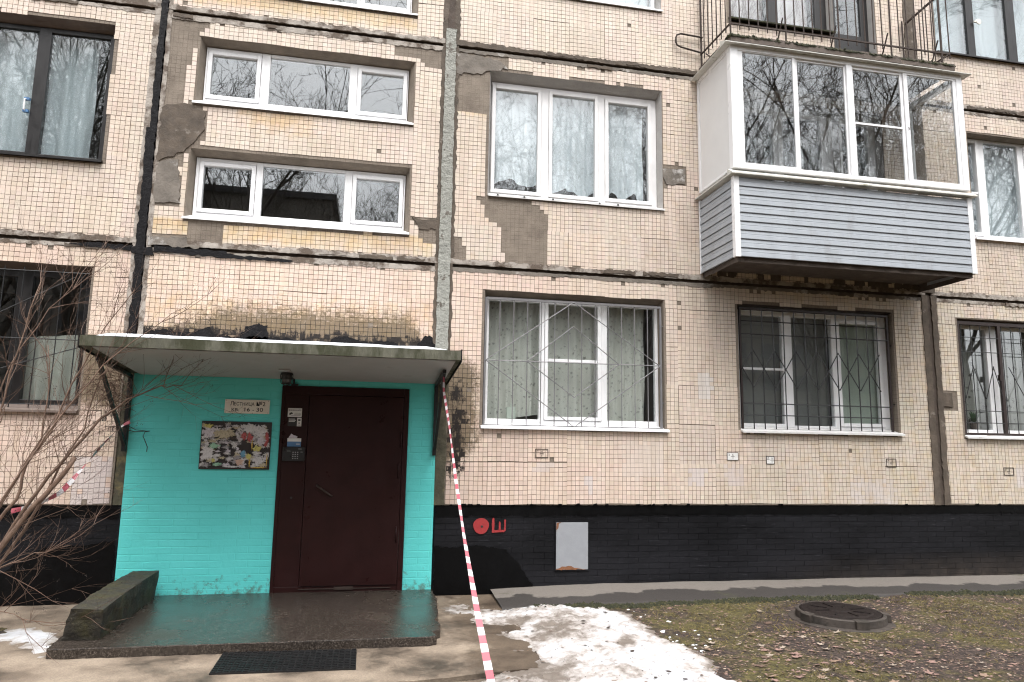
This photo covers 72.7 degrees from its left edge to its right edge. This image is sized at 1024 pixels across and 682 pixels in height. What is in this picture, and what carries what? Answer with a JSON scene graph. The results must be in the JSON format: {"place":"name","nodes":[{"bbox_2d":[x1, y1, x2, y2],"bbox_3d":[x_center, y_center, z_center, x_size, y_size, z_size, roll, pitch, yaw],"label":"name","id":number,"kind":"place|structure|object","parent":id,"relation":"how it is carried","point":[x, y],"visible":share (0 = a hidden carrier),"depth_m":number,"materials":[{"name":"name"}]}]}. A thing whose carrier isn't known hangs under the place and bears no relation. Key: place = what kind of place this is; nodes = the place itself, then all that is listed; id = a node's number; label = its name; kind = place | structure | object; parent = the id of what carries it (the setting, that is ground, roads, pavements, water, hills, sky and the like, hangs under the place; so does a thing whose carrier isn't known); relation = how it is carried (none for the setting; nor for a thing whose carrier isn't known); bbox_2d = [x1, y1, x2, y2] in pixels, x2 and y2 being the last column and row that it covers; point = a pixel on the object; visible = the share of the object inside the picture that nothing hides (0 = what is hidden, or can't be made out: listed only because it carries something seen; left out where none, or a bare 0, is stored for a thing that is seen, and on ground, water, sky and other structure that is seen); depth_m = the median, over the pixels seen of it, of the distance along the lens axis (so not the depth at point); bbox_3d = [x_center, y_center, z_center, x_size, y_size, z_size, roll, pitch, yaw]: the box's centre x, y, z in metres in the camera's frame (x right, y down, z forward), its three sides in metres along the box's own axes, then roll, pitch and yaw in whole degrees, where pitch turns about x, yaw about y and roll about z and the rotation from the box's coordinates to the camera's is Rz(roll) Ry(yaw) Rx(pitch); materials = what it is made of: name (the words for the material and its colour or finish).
{"place":"outdoors","nodes":[
{"label":"outdoors","id":0,"kind":"place"},
{"bbox_2d":[0,594,539,681],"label":"concrete path","id":1,"kind":"structure","parent":0,"point":[454,654],"depth_m":5.30,"materials":[{"name":"grey concrete"}]},
{"bbox_2d":[0,627,57,657],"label":"snow","id":2,"kind":"structure","parent":1,"relation":"on","point":[17,636],"depth_m":5.79,"materials":[{"name":"white snow"}]},
{"bbox_2d":[46,589,440,658],"bbox_3d":[-2.273,2.566,6.430,3.240,0.074,1.890,3,-8,-11],"label":"porch step","id":3,"kind":"object","parent":1,"relation":"on","point":[166,625],"visible":0.84,"depth_m":6.07,"materials":[{"name":"concrete"}]},
{"bbox_2d":[60,570,158,640],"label":"parapet block","id":4,"kind":"structure","parent":3,"relation":"on","point":[132,600],"depth_m":5.84,"materials":[{"name":"concrete"}]},
{"bbox_2d":[209,648,356,674],"bbox_3d":[-1.717,2.443,5.317,1.035,0.019,0.525,3,-8,-11],"label":"rubber mat","id":5,"kind":"object","parent":1,"relation":"on","point":[248,662],"visible":1,"depth_m":5.27,"materials":[{"name":"black rubber"}]},
{"bbox_2d":[441,598,491,613],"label":"snow","id":6,"kind":"structure","parent":1,"relation":"on","point":[452,610],"depth_m":7.05,"materials":[{"name":"white snow"}]},
{"bbox_2d":[456,679,486,681],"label":"yard pavement","id":7,"kind":"structure","parent":0,"point":[479,680],"depth_m":5.01,"materials":[{"name":"concrete"}]},
{"bbox_2d":[397,536,1023,681],"bbox_3d":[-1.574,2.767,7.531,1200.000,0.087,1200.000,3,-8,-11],"label":"ground","id":8,"kind":"structure","parent":0,"point":[783,668],"depth_m":6.10,"materials":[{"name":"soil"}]},
{"bbox_2d":[0,627,6,633],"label":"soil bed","id":9,"kind":"object","parent":8,"relation":"on","point":[2,629],"visible":0.57,"depth_m":6.00,"materials":[{"name":"brown soil"}]},
{"bbox_2d":[0,204,257,663],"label":"bare shrub","id":10,"kind":"object","parent":9,"relation":"on","point":[22,516],"visible":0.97,"depth_m":6.08,"materials":[{"name":"brown plant"}]},
{"bbox_2d":[0,0,1023,605],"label":"apartment building","id":11,"kind":"structure","parent":8,"relation":"on","point":[308,170],"depth_m":8.30,"materials":[{"name":"tile"}]},
{"bbox_2d":[0,265,89,407],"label":"window grille","id":12,"kind":"object","parent":11,"relation":"attached to","point":[55,339],"depth_m":7.28,"materials":[{"name":"black metal"}]},
{"bbox_2d":[0,261,92,412],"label":"window","id":13,"kind":"structure","parent":11,"relation":"in","point":[30,277],"depth_m":7.38,"materials":[{"name":"brown paint"}]},
{"bbox_2d":[0,31,101,157],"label":"curtain","id":14,"kind":"object","parent":11,"relation":"hanging from","point":[70,111],"visible":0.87,"depth_m":7.87,"materials":[{"name":"white fabric"}]},
{"bbox_2d":[22,335,79,400],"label":"curtain","id":15,"kind":"object","parent":11,"relation":"hanging from","point":[37,391],"visible":0.54,"depth_m":7.48,"materials":[{"name":"white fabric"}]},
{"bbox_2d":[0,11,114,162],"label":"window","id":16,"kind":"structure","parent":11,"relation":"in","point":[47,28],"depth_m":7.77,"materials":[{"name":"brown paint"}]},
{"bbox_2d":[198,421,271,469],"bbox_3d":[-2.961,1.118,7.447,0.714,0.507,0.035,3,-8,-11],"label":"notice board","id":17,"kind":"object","parent":11,"relation":"attached to","point":[220,448],"visible":0.99,"depth_m":7.44,"materials":[{"name":"multicoloured paper"}]},
{"bbox_2d":[224,399,269,413],"bbox_3d":[-2.867,0.711,7.534,0.462,0.150,0.015,3,-8,-11],"label":"address sign","id":18,"kind":"object","parent":11,"relation":"attached to","point":[253,406],"visible":0.98,"depth_m":7.53,"materials":[{"name":"white"}]},
{"bbox_2d":[77,333,462,455],"bbox_3d":[-2.274,0.616,6.984,3.374,1.043,1.369,3,-8,-11],"label":"entrance canopy","id":19,"kind":"object","parent":11,"relation":"attached to","point":[329,362],"visible":0.98,"depth_m":6.72,"materials":[{"name":"concrete"}]},
{"bbox_2d":[11,420,129,512],"bbox_3d":[-4.102,1.159,6.617,0.178,0.844,1.191,-1,-8,14],"label":"barrier tape","id":20,"kind":"object","parent":19,"relation":"attached to","point":[64,487],"visible":0.74,"depth_m":6.38,"materials":[{"name":"white plastic"}]},
{"bbox_2d":[88,368,135,423],"bbox_3d":[-4.057,0.540,7.122,0.414,0.623,1.047,4,-9,-17],"label":"twig tangle","id":21,"kind":"object","parent":19,"relation":"attached to","point":[114,388],"visible":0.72,"depth_m":7.02,"materials":[{"name":"brown plant"}]},
{"bbox_2d":[127,425,148,451],"bbox_3d":[-3.901,1.014,7.240,0.234,0.273,0.017,2,-8,-6],"label":"hanging wire","id":22,"kind":"object","parent":19,"relation":"hanging from","point":[144,431],"visible":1,"depth_m":7.25,"materials":[{"name":"black"}]},
{"bbox_2d":[99,333,445,349],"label":"canopy snow","id":23,"kind":"structure","parent":19,"relation":"on","point":[255,340],"depth_m":6.39,"materials":[{"name":"white snow"}]},
{"bbox_2d":[280,372,298,385],"bbox_3d":[-2.364,0.423,7.455,0.132,0.136,0.454,1,-8,1],"label":"wall lamp","id":24,"kind":"object","parent":19,"relation":"attached to","point":[286,378],"visible":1,"depth_m":7.26,"materials":[{"name":"black glass"}]},
{"bbox_2d":[443,377,494,681],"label":"barrier tape","id":25,"kind":"object","parent":19,"relation":"attached to","point":[488,668],"visible":1,"depth_m":4.86,"materials":[{"name":"plastic"}]},
{"bbox_2d":[282,447,304,460],"bbox_3d":[-2.370,1.228,7.549,0.232,0.150,0.026,3,-8,-11],"label":"intercom","id":26,"kind":"object","parent":11,"relation":"attached to","point":[293,453],"visible":1,"depth_m":7.54,"materials":[{"name":"black metal"}]},
{"bbox_2d":[287,434,300,446],"bbox_3d":[-2.374,1.081,7.581,0.144,0.139,0.003,3,-8,-11],"label":"sticker","id":27,"kind":"object","parent":11,"relation":"attached to","point":[293,440],"visible":1,"depth_m":7.58,"materials":[{"name":"white paper"}]},
{"bbox_2d":[288,408,301,416],"bbox_3d":[-2.380,0.785,7.622,0.148,0.096,0.003,3,-8,-11],"label":"sticker","id":28,"kind":"object","parent":11,"relation":"attached to","point":[294,412],"visible":1,"depth_m":7.62,"materials":[{"name":"white paper"}]},
{"bbox_2d":[288,418,301,425],"bbox_3d":[-2.379,0.886,7.608,0.144,0.092,0.003,3,-8,-11],"label":"sticker","id":29,"kind":"object","parent":11,"relation":"attached to","point":[294,421],"visible":1,"depth_m":7.61,"materials":[{"name":"black"}]},
{"bbox_2d":[181,148,409,234],"bbox_3d":[-2.446,-1.693,8.106,2.490,0.832,0.290,3,-8,-11],"label":"window","id":30,"kind":"structure","parent":11,"relation":"in","point":[200,159],"depth_m":8.06,"materials":[{"name":"white plastic"}]},
{"bbox_2d":[192,36,414,124],"bbox_3d":[-2.423,-3.036,8.300,2.490,0.828,0.290,3,-8,-11],"label":"window","id":31,"kind":"structure","parent":11,"relation":"in","point":[263,54],"depth_m":8.27,"materials":[{"name":"white plastic"}]},
{"bbox_2d":[269,385,409,592],"bbox_3d":[-1.862,1.605,7.623,1.382,2.193,0.149,3,-8,-11],"label":"door","id":32,"kind":"structure","parent":11,"relation":"in","point":[339,522],"depth_m":7.60,"materials":[{"name":"brown paint"}]},
{"bbox_2d":[295,0,417,15],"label":"window","id":33,"kind":"structure","parent":11,"relation":"in","point":[413,4],"depth_m":8.54,"materials":[{"name":"white plastic"}]},
{"bbox_2d":[473,518,488,533],"bbox_3d":[-0.350,2.097,7.881,0.181,0.175,0.007,3,-8,-11],"label":"painted mark","id":34,"kind":"object","parent":11,"relation":"attached to","point":[480,525],"visible":1,"depth_m":7.88,"materials":[{"name":"red paint"}]},
{"bbox_2d":[492,518,505,532],"bbox_3d":[-0.150,2.099,7.923,0.162,0.164,0.004,3,-8,-11],"label":"painted mark","id":35,"kind":"object","parent":11,"relation":"attached to","point":[495,531],"visible":1,"depth_m":7.92,"materials":[{"name":"red paint"}]},
{"bbox_2d":[506,404,515,418],"bbox_3d":[-0.013,0.843,8.347,0.110,0.178,0.025,3,-8,-11],"label":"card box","id":36,"kind":"object","parent":11,"relation":"on","point":[508,412],"visible":0.94,"depth_m":8.33,"materials":[{"name":"white cardboard"}]},
{"bbox_2d":[487,301,538,418],"bbox_3d":[0.023,0.232,8.514,0.736,1.520,0.064,3,-8,-12],"label":"curtain","id":37,"kind":"object","parent":11,"relation":"hanging from","point":[519,373],"visible":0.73,"depth_m":8.52,"materials":[{"name":"white fabric"}]},
{"bbox_2d":[494,91,536,186],"bbox_3d":[0.105,-2.591,8.861,0.736,1.330,0.079,3,-8,-11],"label":"curtain","id":38,"kind":"object","parent":11,"relation":"hanging from","point":[515,134],"visible":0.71,"depth_m":8.85,"materials":[{"name":"white fabric"}]},
{"bbox_2d":[535,449,547,457],"bbox_3d":[0.346,1.311,8.111,0.156,0.103,0.005,3,-8,-11],"label":"stencil mark","id":39,"kind":"object","parent":11,"relation":"attached to","point":[540,453],"visible":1,"depth_m":8.10,"materials":[{"name":"black paint"}]},
{"bbox_2d":[547,305,594,417],"bbox_3d":[0.724,0.244,8.685,0.736,1.470,0.065,3,-8,-11],"label":"curtain","id":40,"kind":"object","parent":11,"relation":"hanging from","point":[561,352],"visible":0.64,"depth_m":8.68,"materials":[{"name":"white fabric"}]},
{"bbox_2d":[554,521,588,570],"bbox_3d":[0.695,2.372,8.055,0.415,0.562,0.026,3,-8,-11],"label":"vent hatch","id":41,"kind":"object","parent":11,"relation":"attached to","point":[571,547],"visible":1,"depth_m":8.04,"materials":[{"name":"grey metal"}]},
{"bbox_2d":[552,97,592,196],"bbox_3d":[0.801,-2.525,8.988,0.676,1.400,0.082,3,-8,-11],"label":"curtain","id":42,"kind":"object","parent":11,"relation":"hanging from","point":[572,148],"visible":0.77,"depth_m":8.98,"materials":[{"name":"white fabric"}]},
{"bbox_2d":[482,297,662,428],"bbox_3d":[0.759,0.280,8.380,2.257,1.528,0.053,3,-8,-11],"label":"window grille","id":43,"kind":"object","parent":11,"relation":"attached to","point":[581,363],"depth_m":8.37,"materials":[{"name":"white metal"}]},
{"bbox_2d":[480,290,669,431],"bbox_3d":[0.761,0.264,8.459,2.310,1.637,0.305,3,-8,-11],"label":"window","id":44,"kind":"structure","parent":11,"relation":"in","point":[601,311],"depth_m":8.48,"materials":[{"name":"white plastic"}]},
{"bbox_2d":[487,71,664,210],"bbox_3d":[0.813,-2.498,8.864,2.280,1.640,0.296,3,-8,-11],"label":"window","id":45,"kind":"structure","parent":11,"relation":"in","point":[601,95],"depth_m":8.90,"materials":[{"name":"white paint"}]},
{"bbox_2d":[580,0,662,11],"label":"window","id":46,"kind":"structure","parent":11,"relation":"in","point":[654,5],"depth_m":9.20,"materials":[{"name":"white plastic"}]},
{"bbox_2d":[608,105,642,200],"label":"curtain","id":47,"kind":"object","parent":11,"relation":"hanging from","point":[625,157],"visible":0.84,"depth_m":9.12,"materials":[{"name":"white fabric"}]},
{"bbox_2d":[607,308,644,421],"bbox_3d":[1.387,0.279,8.780,0.616,1.490,0.068,3,-8,-11],"label":"curtain","id":48,"kind":"object","parent":11,"relation":"hanging from","point":[615,355],"visible":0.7,"depth_m":8.79,"materials":[{"name":"white fabric"}]},
{"bbox_2d":[608,0,646,6],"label":"curtain","id":49,"kind":"object","parent":11,"relation":"hanging from","point":[639,2],"visible":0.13,"depth_m":9.53,"materials":[{"name":"white fabric"}]},
{"bbox_2d":[727,452,738,459],"bbox_3d":[2.720,1.422,8.568,0.153,0.098,0.005,3,-8,-11],"label":"stencil mark","id":50,"kind":"object","parent":11,"relation":"attached to","point":[732,456],"visible":1,"depth_m":8.57,"materials":[{"name":"white paint"}]},
{"bbox_2d":[731,0,762,20],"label":"curtain","id":51,"kind":"object","parent":11,"relation":"hanging from","point":[744,9],"visible":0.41,"depth_m":9.85,"materials":[{"name":"fabric"}]},
{"bbox_2d":[741,316,781,423],"bbox_3d":[3.211,0.372,9.129,0.675,1.450,0.004,3,-8,-11],"label":"curtain","id":52,"kind":"object","parent":11,"relation":"hanging from","point":[767,354],"visible":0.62,"depth_m":9.14,"materials":[{"name":"grey fabric"}]},
{"bbox_2d":[766,456,774,463],"bbox_3d":[3.216,1.484,8.658,0.113,0.100,0.005,3,-8,-11],"label":"stencil mark","id":53,"kind":"object","parent":11,"relation":"attached to","point":[770,459],"visible":1,"depth_m":8.66,"materials":[{"name":"white paint"}]},
{"bbox_2d":[728,0,835,35],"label":"window","id":54,"kind":"structure","parent":11,"relation":"in","point":[770,3],"depth_m":9.75,"materials":[{"name":"brown paint"}]},
{"bbox_2d":[777,0,806,26],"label":"curtain","id":55,"kind":"object","parent":11,"relation":"hanging from","point":[789,11],"visible":0.5,"depth_m":9.99,"materials":[{"name":"fabric"}]},
{"bbox_2d":[744,101,841,187],"bbox_3d":[3.670,-2.365,9.401,1.600,1.640,0.320,3,-8,-11],"label":"window","id":56,"kind":"structure","parent":11,"relation":"in","point":[827,121],"depth_m":9.55,"materials":[{"name":"white plastic"}]},
{"bbox_2d":[791,318,828,425],"bbox_3d":[3.903,0.403,9.262,0.685,1.450,0.004,3,-8,-11],"label":"curtain","id":57,"kind":"object","parent":11,"relation":"hanging from","point":[801,371],"visible":0.55,"depth_m":9.28,"materials":[{"name":"grey fabric"}]},
{"bbox_2d":[675,0,955,99],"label":"railed balcony","id":58,"kind":"structure","parent":11,"relation":"attached to","point":[763,67],"depth_m":9.06,"materials":[{"name":"metal"}]},
{"bbox_2d":[738,307,894,431],"bbox_3d":[3.976,0.389,9.008,2.213,1.572,0.046,3,-8,-11],"label":"window grille","id":59,"kind":"object","parent":11,"relation":"attached to","point":[837,354],"depth_m":9.01,"materials":[{"name":"black metal"}]},
{"bbox_2d":[737,304,904,435],"bbox_3d":[3.961,0.394,9.069,2.290,1.635,0.320,3,-8,-11],"label":"window","id":60,"kind":"structure","parent":11,"relation":"in","point":[840,319],"depth_m":9.13,"materials":[{"name":"white plastic"}]},
{"bbox_2d":[690,40,977,291],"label":"glazed balcony","id":61,"kind":"structure","parent":11,"relation":"attached to","point":[777,230],"depth_m":8.45,"materials":[{"name":"plastic"}]},
{"bbox_2d":[832,0,876,53],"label":"balcony door","id":62,"kind":"structure","parent":11,"relation":"in","point":[867,3],"depth_m":9.96,"materials":[{"name":"brown paint"}]},
{"bbox_2d":[839,325,878,423],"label":"curtain","id":63,"kind":"object","parent":11,"relation":"hanging from","point":[863,371],"visible":0.61,"depth_m":9.37,"materials":[{"name":"grey fabric"}]},
{"bbox_2d":[838,112,884,191],"bbox_3d":[4.774,-1.964,9.596,0.665,2.340,0.257,3,-8,-11],"label":"window","id":64,"kind":"structure","parent":11,"relation":"in","point":[873,147],"depth_m":9.71,"materials":[{"name":"white plastic"}]},
{"bbox_2d":[968,411,979,429],"bbox_3d":[6.375,1.078,9.595,0.153,0.286,0.126,8,-11,-39],"label":"houseplant","id":65,"kind":"object","parent":11,"relation":"on","point":[973,426],"visible":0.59,"depth_m":9.58,"materials":[{"name":"green plant"}]},
{"bbox_2d":[933,0,1023,61],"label":"curtain","id":66,"kind":"object","parent":11,"relation":"hanging from","point":[988,33],"visible":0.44,"depth_m":10.63,"materials":[{"name":"white fabric"}]},
{"bbox_2d":[933,0,1023,64],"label":"window","id":67,"kind":"structure","parent":11,"relation":"in","point":[1007,12],"depth_m":10.45,"materials":[{"name":"brown paint"}]},
{"bbox_2d":[957,321,1023,435],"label":"window grille","id":68,"kind":"object","parent":11,"relation":"attached to","point":[1002,384],"depth_m":9.49,"materials":[{"name":"black metal"}]},
{"bbox_2d":[957,318,1023,439],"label":"window","id":69,"kind":"structure","parent":11,"relation":"in","point":[984,329],"depth_m":9.62,"materials":[{"name":"white plastic"}]},
{"bbox_2d":[959,329,1023,430],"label":"curtain","id":70,"kind":"object","parent":11,"relation":"hanging from","point":[977,364],"visible":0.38,"depth_m":9.86,"materials":[{"name":"white fabric"}]},
{"bbox_2d":[968,145,1019,237],"bbox_3d":[7.329,-2.145,10.303,1.735,1.450,0.075,3,-8,-11],"label":"curtain","id":71,"kind":"object","parent":11,"relation":"hanging from","point":[1001,194],"visible":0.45,"depth_m":10.29,"materials":[{"name":"white fabric"}]},
{"bbox_2d":[967,133,1023,242],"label":"window","id":72,"kind":"structure","parent":11,"relation":"in","point":[976,141],"depth_m":10.09,"materials":[{"name":"white plastic"}]},
{"bbox_2d":[470,604,735,681],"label":"snow","id":73,"kind":"structure","parent":8,"relation":"on","point":[649,658],"depth_m":5.65,"materials":[{"name":"white snow"}]},
{"bbox_2d":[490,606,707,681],"bbox_3d":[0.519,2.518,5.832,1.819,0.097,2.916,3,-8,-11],"label":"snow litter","id":74,"kind":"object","parent":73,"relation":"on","point":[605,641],"visible":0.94,"depth_m":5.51,"materials":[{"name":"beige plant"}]},
{"bbox_2d":[627,609,710,651],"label":"snow crumbs","id":75,"kind":"object","parent":8,"relation":"on","point":[676,634],"visible":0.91,"depth_m":6.24,"materials":[{"name":"white snow"}]},
{"bbox_2d":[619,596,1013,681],"bbox_3d":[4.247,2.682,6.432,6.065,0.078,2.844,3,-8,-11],"label":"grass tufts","id":76,"kind":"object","parent":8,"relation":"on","point":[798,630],"visible":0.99,"depth_m":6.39,"materials":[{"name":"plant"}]},
{"bbox_2d":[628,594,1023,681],"bbox_3d":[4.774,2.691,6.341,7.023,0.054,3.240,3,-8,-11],"label":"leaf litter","id":77,"kind":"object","parent":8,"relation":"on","point":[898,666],"visible":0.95,"depth_m":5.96,"materials":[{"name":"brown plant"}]},
{"bbox_2d":[788,601,895,632],"bbox_3d":[3.244,2.734,6.867,0.970,0.168,0.970,3,-8,-11],"label":"manhole","id":78,"kind":"object","parent":8,"relation":"on","point":[836,616],"visible":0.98,"depth_m":6.66,"materials":[{"name":"concrete"}]},
{"bbox_2d":[491,574,1023,609],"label":"blind area pavement","id":79,"kind":"structure","parent":0,"point":[603,593],"depth_m":7.99,"materials":[{"name":"concrete"}]},
{"bbox_2d":[533,588,1023,609],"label":"edge moss","id":80,"kind":"object","parent":79,"relation":"on","point":[743,599],"visible":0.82,"depth_m":7.59,"materials":[{"name":"green plant"}]}
]}

